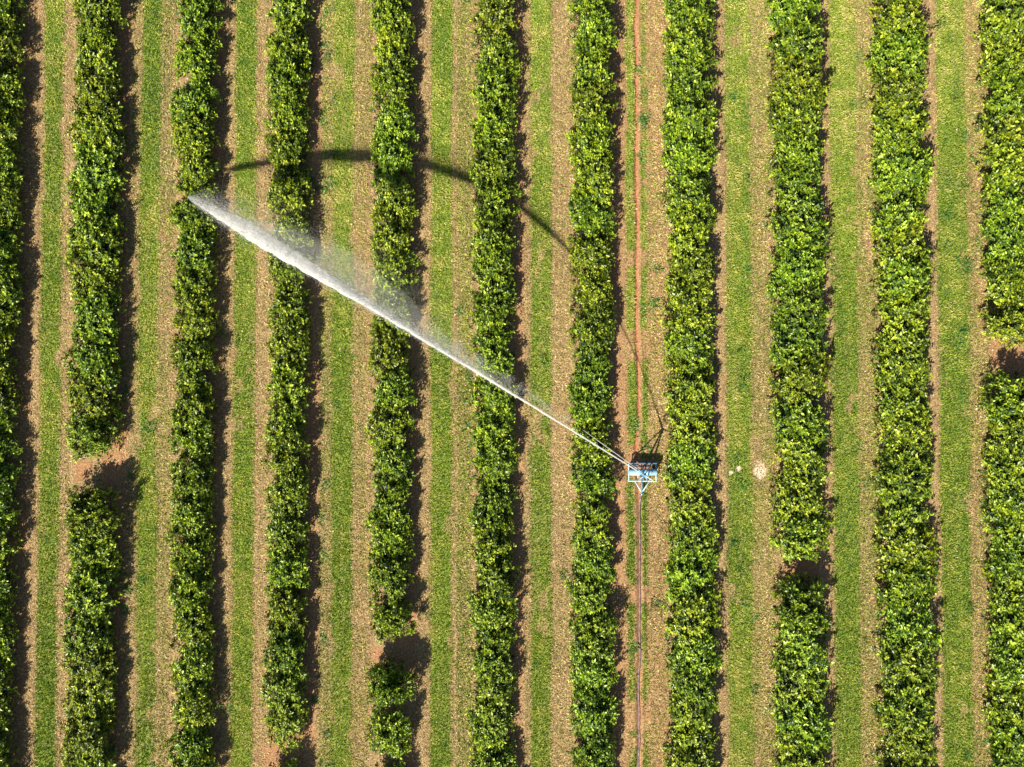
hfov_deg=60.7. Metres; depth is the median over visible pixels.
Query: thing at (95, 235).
citrus tree
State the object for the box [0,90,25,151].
citrus tree
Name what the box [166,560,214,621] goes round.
citrus tree
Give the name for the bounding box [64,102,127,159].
citrus tree
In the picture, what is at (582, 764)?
citrus tree
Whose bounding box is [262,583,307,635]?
citrus tree
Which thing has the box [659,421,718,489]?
citrus tree
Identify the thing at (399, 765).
citrus tree
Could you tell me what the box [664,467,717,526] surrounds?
citrus tree
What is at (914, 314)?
citrus tree
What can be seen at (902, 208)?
citrus tree
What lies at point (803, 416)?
citrus tree
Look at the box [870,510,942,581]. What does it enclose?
citrus tree
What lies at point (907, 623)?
citrus tree
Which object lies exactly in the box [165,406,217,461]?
citrus tree
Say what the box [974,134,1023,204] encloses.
citrus tree
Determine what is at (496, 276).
citrus tree
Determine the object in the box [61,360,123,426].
citrus tree
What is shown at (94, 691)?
citrus tree
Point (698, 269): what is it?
citrus tree
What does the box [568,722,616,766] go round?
citrus tree
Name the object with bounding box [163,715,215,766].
citrus tree
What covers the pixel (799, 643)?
citrus tree
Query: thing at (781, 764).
citrus tree
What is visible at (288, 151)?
citrus tree
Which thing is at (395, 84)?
citrus tree
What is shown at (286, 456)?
citrus tree
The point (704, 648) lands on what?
citrus tree
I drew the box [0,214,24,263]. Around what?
citrus tree
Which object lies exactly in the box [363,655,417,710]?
citrus tree
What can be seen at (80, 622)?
citrus tree
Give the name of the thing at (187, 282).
citrus tree
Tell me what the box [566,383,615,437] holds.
citrus tree
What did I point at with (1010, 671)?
citrus tree
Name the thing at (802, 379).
citrus tree
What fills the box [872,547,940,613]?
citrus tree
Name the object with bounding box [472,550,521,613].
citrus tree
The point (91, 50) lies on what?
citrus tree
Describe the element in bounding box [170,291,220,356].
citrus tree
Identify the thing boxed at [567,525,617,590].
citrus tree
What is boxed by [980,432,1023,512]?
citrus tree
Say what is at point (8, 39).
citrus tree
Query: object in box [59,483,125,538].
citrus tree
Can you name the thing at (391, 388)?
citrus tree
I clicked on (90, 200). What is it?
citrus tree
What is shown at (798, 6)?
citrus tree
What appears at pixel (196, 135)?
citrus tree
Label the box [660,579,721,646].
citrus tree
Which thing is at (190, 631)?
citrus tree
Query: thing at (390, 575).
citrus tree
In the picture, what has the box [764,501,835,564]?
citrus tree
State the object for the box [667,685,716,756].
citrus tree
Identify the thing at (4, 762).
citrus tree
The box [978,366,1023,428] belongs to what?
citrus tree
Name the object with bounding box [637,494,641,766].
irrigation hose
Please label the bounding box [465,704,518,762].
citrus tree
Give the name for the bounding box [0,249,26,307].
citrus tree
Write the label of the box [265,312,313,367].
citrus tree
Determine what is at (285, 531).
citrus tree
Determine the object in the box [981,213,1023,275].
citrus tree
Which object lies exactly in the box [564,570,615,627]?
citrus tree
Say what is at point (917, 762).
citrus tree
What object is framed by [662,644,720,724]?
citrus tree
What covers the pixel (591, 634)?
citrus tree
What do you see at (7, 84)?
citrus tree
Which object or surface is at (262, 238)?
water jet
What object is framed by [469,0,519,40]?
citrus tree
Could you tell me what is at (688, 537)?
citrus tree
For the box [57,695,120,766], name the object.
citrus tree
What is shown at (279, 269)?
citrus tree
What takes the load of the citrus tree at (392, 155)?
on the ground at (94, 470)
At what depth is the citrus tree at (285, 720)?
58.09 m
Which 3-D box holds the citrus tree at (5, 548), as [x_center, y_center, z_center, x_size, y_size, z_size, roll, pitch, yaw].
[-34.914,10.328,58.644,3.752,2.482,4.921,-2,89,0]
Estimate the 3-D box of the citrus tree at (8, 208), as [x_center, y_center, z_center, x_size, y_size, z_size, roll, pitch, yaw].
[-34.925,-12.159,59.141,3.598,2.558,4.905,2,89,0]
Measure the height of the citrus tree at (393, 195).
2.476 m
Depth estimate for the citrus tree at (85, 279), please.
58.67 m
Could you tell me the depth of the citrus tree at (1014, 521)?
58.10 m
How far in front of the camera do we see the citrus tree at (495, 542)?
58.12 m
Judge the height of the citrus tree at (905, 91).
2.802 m
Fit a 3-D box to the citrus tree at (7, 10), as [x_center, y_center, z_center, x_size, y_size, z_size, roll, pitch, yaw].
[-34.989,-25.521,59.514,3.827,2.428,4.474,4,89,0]
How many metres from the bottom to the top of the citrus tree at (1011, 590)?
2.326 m
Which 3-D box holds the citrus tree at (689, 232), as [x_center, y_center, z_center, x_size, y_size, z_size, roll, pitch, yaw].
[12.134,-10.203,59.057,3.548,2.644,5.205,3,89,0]
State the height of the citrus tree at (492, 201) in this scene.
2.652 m
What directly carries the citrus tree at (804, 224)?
on the ground at (94, 470)
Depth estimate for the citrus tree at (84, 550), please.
58.02 m
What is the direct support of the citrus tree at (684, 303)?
on the ground at (94, 470)
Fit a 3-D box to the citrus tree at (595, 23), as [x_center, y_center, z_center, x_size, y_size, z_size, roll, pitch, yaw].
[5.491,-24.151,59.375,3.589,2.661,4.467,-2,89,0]
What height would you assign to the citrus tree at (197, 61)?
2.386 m
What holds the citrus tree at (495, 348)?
on the ground at (94, 470)
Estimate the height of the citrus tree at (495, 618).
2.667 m
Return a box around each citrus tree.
[0,0,29,38]
[0,15,29,76]
[0,61,27,115]
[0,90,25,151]
[0,138,25,187]
[0,167,25,228]
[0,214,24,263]
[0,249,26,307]
[0,278,23,337]
[0,319,19,378]
[0,355,23,417]
[0,397,20,459]
[0,436,24,491]
[0,464,20,528]
[0,512,22,567]
[0,553,19,606]
[0,590,19,655]
[0,624,17,683]
[0,655,19,722]
[0,698,15,752]
[0,736,20,766]
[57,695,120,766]
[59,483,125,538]
[60,327,124,392]
[60,588,116,663]
[60,619,120,690]
[60,671,120,730]
[61,242,125,309]
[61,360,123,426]
[61,737,117,766]
[62,405,125,462]
[62,552,121,623]
[63,176,125,235]
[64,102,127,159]
[64,515,123,579]
[65,210,127,273]
[68,123,128,195]
[69,286,125,346]
[70,0,128,48]
[70,58,124,120]
[73,19,122,87]
[163,517,218,578]
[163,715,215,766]
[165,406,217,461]
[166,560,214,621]
[166,593,217,653]
[167,183,219,246]
[167,333,219,390]
[167,449,218,510]
[168,76,220,125]
[168,108,219,160]
[168,380,219,428]
[168,486,216,544]
[168,640,217,695]
[168,748,217,766]
[169,671,218,728]
[170,35,222,86]
[170,260,219,311]
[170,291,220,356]
[171,217,220,275]
[172,143,220,197]
[173,0,224,48]
[178,0,214,20]
[259,426,313,478]
[260,655,309,715]
[261,620,309,673]
[261,691,309,754]
[262,84,311,140]
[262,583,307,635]
[263,126,314,187]
[263,391,309,448]
[263,464,312,518]
[263,539,312,598]
[264,13,312,73]
[264,46,311,103]
[264,346,313,407]
[264,499,311,556]
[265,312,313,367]
[266,0,315,30]
[266,167,313,216]
[266,205,313,249]
[266,237,313,297]
[266,278,313,333]
[269,758,298,766]
[363,545,415,606]
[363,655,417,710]
[364,401,415,452]
[364,503,415,560]
[365,704,414,759]
[366,53,417,106]
[366,320,411,378]
[367,0,413,36]
[367,427,415,489]
[367,590,417,644]
[368,90,418,143]
[368,205,413,257]
[368,360,417,413]
[368,475,412,530]
[369,127,417,191]
[369,169,418,220]
[369,246,420,299]
[370,287,415,338]
[371,10,416,73]
[375,760,405,766]
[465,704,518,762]
[466,135,519,187]
[466,363,517,422]
[466,585,518,643]
[467,436,519,494]
[467,476,518,536]
[468,56,522,115]
[468,211,519,271]
[468,287,519,344]
[468,741,517,766]
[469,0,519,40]
[469,326,515,380]
[469,403,517,455]
[469,512,516,566]
[469,624,516,682]
[470,26,522,78]
[470,98,518,154]
[470,177,523,231]
[471,248,518,304]
[471,667,517,730]
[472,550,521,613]
[564,263,615,321]
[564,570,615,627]
[565,0,613,21]
[565,111,616,172]
[565,227,616,282]
[566,300,617,359]
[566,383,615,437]
[566,417,614,471]
[567,1,619,58]
[567,35,613,97]
[567,188,619,240]
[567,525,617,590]
[567,609,619,662]
[567,681,620,739]
[568,74,619,134]
[568,343,612,401]
[568,494,613,556]
[568,647,619,706]
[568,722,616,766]
[569,454,620,507]
[570,151,615,209]
[572,757,615,766]
[657,166,713,228]
[658,77,719,146]
[658,270,714,340]
[658,312,718,376]
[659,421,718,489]
[660,14,718,75]
[660,124,720,189]
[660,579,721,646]
[660,727,719,766]
[661,0,717,38]
[661,50,720,106]
[661,355,715,417]
[661,506,722,571]
[661,546,718,605]
[661,613,724,678]
[662,243,717,306]
[662,390,716,450]
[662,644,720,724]
[664,193,717,265]
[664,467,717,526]
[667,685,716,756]
[762,200,831,261]
[763,4,825,70]
[763,390,829,452]
[764,231,831,299]
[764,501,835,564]
[764,684,833,756]
[765,0,825,32]
[765,77,825,140]
[765,113,825,182]
[765,460,826,531]
[766,45,830,114]
[767,159,825,225]
[767,343,831,407]
[768,275,831,335]
[768,312,827,370]
[769,571,832,634]
[769,648,830,713]
[769,728,829,766]
[771,426,832,491]
[772,618,834,683]
[772,758,830,766]
[864,24,937,95]
[866,127,935,198]
[867,171,929,241]
[868,0,928,53]
[868,64,929,125]
[868,236,937,313]
[868,322,932,396]
[868,428,935,509]
[869,93,930,165]
[869,204,929,277]
[869,623,941,698]
[870,285,931,353]
[870,397,935,467]
[870,474,933,540]
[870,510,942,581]
[870,669,939,745]
[872,366,932,431]
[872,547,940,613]
[873,696,939,766]
[875,589,944,660]
[875,733,932,766]
[972,103,1023,166]
[973,0,1023,50]
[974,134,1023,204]
[975,27,1023,86]
[977,288,1023,350]
[978,0,1023,8]
[978,173,1023,245]
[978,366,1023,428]
[979,251,1023,313]
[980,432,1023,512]
[980,473,1023,542]
[981,52,1023,129]
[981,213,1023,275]
[981,590,1023,658]
[981,662,1023,732]
[982,402,1023,462]
[982,550,1023,619]
[982,633,1023,692]
[983,510,1023,584]
[984,701,1023,766]
[986,733,1023,766]
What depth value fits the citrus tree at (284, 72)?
58.80 m
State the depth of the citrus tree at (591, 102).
58.77 m
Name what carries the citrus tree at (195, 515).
on the ground at (94, 470)
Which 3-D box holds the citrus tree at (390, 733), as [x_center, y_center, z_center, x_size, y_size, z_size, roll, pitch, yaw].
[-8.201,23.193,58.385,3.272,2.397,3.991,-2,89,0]
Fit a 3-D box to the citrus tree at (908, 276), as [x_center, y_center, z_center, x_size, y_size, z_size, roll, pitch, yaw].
[26.452,-6.899,58.956,4.436,2.678,6.050,1,89,0]
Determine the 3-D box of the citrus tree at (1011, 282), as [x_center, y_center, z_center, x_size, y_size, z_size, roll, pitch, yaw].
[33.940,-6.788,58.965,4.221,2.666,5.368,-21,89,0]
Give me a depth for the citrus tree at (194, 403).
58.52 m
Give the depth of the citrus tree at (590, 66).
58.86 m
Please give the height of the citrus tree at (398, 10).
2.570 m
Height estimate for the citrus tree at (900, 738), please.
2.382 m
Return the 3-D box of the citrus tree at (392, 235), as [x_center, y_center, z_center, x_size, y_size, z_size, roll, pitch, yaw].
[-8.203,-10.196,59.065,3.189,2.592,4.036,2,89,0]
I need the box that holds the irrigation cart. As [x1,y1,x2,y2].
[628,463,656,494]
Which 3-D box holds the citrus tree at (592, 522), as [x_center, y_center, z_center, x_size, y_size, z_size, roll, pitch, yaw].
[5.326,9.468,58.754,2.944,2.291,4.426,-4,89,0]
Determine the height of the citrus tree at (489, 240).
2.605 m
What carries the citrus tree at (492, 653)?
on the ground at (94, 470)
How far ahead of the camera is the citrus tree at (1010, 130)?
58.77 m
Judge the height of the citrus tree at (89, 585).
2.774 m
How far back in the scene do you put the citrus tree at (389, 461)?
58.44 m
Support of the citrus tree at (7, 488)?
on the ground at (94, 470)
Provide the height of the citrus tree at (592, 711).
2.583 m
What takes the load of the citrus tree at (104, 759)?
on the ground at (94, 470)
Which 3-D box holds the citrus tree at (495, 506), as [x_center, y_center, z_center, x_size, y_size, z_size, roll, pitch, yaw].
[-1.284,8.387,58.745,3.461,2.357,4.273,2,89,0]
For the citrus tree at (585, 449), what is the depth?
58.31 m
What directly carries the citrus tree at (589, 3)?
on the ground at (94, 470)
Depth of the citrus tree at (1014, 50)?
59.07 m
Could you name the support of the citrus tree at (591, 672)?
on the ground at (94, 470)
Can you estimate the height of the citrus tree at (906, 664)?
2.649 m
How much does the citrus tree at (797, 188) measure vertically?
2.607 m
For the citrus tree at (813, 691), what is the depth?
58.05 m
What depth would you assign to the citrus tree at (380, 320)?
58.63 m
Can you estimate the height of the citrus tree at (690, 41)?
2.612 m
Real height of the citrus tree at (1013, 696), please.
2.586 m
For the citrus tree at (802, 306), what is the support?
on the ground at (94, 470)
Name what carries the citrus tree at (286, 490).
on the ground at (94, 470)
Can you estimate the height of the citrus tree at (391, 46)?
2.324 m
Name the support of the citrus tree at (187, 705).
on the ground at (94, 470)
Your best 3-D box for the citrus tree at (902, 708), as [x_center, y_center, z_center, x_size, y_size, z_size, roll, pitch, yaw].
[26.459,21.251,58.252,4.408,2.777,5.566,21,89,0]
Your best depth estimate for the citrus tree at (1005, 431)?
58.52 m
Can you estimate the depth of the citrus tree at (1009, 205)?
58.74 m
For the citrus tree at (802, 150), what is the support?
on the ground at (94, 470)
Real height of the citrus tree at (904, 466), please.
2.737 m
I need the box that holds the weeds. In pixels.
[107,0,991,766]
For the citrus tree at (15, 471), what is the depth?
58.77 m
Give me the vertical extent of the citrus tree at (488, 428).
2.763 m
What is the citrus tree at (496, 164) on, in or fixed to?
on the ground at (94, 470)
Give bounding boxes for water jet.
[188,179,635,469]
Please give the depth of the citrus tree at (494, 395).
58.42 m
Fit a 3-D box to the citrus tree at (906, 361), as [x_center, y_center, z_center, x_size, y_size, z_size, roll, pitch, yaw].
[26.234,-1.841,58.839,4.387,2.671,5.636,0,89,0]
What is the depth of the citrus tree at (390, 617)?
57.99 m
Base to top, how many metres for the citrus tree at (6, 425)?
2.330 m
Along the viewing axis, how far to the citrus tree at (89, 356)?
58.44 m
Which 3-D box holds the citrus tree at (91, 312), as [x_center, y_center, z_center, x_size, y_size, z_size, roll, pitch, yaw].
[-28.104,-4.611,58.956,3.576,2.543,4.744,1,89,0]
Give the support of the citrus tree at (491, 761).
on the ground at (94, 470)
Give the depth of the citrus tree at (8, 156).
58.87 m
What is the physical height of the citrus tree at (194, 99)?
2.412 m
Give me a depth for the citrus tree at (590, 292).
58.67 m
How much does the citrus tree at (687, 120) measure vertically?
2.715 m
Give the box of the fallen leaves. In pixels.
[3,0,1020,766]
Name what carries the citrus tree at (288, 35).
on the ground at (94, 470)
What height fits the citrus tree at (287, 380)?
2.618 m
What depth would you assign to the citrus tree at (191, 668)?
58.12 m
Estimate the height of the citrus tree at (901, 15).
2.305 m
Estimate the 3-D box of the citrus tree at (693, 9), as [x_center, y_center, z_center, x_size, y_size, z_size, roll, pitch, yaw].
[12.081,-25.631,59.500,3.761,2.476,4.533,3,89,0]
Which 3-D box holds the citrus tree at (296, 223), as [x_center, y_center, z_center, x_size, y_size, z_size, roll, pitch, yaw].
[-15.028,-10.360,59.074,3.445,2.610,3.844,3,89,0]
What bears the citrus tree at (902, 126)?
on the ground at (94, 470)
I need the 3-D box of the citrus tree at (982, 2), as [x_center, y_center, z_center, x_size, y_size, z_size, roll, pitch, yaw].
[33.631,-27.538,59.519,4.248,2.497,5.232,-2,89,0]
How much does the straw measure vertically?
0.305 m
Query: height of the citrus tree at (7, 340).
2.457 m
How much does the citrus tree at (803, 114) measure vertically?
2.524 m
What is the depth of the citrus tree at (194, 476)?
58.20 m
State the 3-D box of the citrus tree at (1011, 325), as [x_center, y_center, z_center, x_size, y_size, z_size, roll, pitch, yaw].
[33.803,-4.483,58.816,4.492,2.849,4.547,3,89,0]
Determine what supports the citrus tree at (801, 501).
on the ground at (94, 470)
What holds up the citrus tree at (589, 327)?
on the ground at (94, 470)
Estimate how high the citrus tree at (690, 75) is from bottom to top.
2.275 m
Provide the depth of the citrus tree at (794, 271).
58.52 m
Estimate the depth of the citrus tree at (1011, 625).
57.98 m
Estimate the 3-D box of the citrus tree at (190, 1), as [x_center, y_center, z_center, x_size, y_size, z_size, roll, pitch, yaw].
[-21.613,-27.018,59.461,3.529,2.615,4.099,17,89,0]
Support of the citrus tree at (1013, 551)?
on the ground at (94, 470)
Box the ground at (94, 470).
[0,0,1023,766]
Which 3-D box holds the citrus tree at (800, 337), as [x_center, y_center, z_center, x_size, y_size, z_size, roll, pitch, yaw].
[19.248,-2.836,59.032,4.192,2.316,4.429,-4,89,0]
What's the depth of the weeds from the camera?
59.93 m
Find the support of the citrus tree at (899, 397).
on the ground at (94, 470)
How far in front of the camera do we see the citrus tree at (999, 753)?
58.02 m
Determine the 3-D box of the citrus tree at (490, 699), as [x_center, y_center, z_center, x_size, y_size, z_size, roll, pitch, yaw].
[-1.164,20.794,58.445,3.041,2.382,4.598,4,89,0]
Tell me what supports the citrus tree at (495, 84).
on the ground at (94, 470)
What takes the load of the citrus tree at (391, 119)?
on the ground at (94, 470)
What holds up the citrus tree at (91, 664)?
on the ground at (94, 470)
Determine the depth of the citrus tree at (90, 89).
58.85 m
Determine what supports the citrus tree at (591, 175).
on the ground at (94, 470)
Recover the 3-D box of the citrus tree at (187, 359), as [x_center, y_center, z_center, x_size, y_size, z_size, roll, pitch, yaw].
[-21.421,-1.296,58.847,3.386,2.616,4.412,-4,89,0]
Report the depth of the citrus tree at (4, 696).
58.48 m
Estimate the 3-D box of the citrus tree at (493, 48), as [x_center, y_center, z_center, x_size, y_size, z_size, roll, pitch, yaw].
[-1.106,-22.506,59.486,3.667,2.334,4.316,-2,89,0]
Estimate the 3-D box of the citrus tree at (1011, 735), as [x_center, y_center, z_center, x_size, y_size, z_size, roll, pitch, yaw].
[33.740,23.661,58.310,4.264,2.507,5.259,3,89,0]
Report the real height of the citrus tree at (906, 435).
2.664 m
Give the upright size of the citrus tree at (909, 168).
2.583 m
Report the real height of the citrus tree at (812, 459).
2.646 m
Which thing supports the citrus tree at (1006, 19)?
on the ground at (94, 470)
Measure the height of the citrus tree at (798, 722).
2.640 m
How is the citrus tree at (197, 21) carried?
on the ground at (94, 470)
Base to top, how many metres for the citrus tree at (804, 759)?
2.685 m
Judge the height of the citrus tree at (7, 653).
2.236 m
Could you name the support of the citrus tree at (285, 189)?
on the ground at (94, 470)
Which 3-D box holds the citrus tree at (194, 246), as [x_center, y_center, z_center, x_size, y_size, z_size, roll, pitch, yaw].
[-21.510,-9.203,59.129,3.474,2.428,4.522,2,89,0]
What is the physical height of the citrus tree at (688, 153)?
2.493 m
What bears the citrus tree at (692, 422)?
on the ground at (94, 470)
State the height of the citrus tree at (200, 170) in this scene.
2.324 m
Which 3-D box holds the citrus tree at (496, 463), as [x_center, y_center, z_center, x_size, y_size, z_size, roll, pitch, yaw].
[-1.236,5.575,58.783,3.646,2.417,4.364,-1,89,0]
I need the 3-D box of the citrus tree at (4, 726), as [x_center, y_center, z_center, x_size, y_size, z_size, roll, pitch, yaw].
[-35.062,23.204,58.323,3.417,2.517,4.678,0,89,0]
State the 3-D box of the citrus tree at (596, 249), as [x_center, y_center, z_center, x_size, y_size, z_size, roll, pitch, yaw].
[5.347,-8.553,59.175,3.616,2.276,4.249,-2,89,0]
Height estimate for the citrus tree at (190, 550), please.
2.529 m
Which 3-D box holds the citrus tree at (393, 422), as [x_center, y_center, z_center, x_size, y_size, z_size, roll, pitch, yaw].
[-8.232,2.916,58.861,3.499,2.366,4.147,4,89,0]
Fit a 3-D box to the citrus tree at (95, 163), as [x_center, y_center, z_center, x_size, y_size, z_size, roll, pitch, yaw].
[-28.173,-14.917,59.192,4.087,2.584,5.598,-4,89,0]
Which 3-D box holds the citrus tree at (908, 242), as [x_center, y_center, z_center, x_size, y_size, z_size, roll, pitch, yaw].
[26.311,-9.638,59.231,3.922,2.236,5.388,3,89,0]
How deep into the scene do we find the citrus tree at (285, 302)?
58.74 m
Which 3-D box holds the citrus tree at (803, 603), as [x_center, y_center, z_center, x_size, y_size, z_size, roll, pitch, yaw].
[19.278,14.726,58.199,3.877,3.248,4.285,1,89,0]
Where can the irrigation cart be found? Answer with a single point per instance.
(644, 473)
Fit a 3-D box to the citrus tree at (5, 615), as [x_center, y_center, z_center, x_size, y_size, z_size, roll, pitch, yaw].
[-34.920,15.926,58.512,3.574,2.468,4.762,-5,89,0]
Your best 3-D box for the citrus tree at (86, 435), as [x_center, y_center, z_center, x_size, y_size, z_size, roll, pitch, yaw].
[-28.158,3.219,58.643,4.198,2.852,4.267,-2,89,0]
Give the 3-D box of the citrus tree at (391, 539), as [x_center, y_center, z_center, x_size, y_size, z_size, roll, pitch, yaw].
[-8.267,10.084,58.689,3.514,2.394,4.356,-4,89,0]
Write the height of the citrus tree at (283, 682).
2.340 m
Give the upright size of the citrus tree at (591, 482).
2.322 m
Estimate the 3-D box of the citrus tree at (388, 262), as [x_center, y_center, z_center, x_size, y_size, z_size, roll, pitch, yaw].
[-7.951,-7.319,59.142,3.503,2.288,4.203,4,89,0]
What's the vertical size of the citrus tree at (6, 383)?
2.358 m
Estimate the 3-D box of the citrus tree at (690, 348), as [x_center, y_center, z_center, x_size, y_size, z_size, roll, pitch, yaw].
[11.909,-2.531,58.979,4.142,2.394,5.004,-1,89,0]
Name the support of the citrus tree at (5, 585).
on the ground at (94, 470)
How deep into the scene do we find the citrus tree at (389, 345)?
58.50 m
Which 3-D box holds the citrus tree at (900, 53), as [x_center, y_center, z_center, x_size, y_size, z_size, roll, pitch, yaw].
[26.281,-22.047,59.297,4.694,2.712,5.480,-2,89,0]
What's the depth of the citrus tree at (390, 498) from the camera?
58.27 m
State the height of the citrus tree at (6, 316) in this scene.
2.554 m
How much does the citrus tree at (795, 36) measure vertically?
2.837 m
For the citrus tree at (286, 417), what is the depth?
58.51 m
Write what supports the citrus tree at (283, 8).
on the ground at (94, 470)
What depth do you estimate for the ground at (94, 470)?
60.00 m
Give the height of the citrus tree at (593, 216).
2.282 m
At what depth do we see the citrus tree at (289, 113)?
58.95 m
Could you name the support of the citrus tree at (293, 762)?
on the ground at (94, 470)
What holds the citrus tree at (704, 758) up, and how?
on the ground at (94, 470)
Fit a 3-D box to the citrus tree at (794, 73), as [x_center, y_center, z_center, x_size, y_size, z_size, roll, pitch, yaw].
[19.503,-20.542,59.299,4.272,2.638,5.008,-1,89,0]
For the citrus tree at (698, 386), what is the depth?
58.47 m
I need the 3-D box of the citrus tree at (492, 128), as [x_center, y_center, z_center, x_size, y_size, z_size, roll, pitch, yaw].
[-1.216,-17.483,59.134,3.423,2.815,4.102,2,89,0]
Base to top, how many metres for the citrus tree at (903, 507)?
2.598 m
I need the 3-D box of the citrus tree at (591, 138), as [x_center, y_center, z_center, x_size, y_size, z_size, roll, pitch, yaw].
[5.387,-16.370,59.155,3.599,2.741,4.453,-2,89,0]
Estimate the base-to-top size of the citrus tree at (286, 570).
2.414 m
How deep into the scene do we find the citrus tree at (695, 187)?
58.83 m
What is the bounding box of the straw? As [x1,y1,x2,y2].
[4,0,1010,766]
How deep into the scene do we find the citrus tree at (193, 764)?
57.83 m
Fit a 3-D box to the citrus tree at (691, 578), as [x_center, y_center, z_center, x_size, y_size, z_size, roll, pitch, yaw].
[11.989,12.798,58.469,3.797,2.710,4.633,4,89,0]
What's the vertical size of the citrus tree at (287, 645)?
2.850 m
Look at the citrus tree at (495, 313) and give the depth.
58.55 m
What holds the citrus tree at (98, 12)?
on the ground at (94, 470)
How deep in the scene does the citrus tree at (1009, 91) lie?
58.77 m
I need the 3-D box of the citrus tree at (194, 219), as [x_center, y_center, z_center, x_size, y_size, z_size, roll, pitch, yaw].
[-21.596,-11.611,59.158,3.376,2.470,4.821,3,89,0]
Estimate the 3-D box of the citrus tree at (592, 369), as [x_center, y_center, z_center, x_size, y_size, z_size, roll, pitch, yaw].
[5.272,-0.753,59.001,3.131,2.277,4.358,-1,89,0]

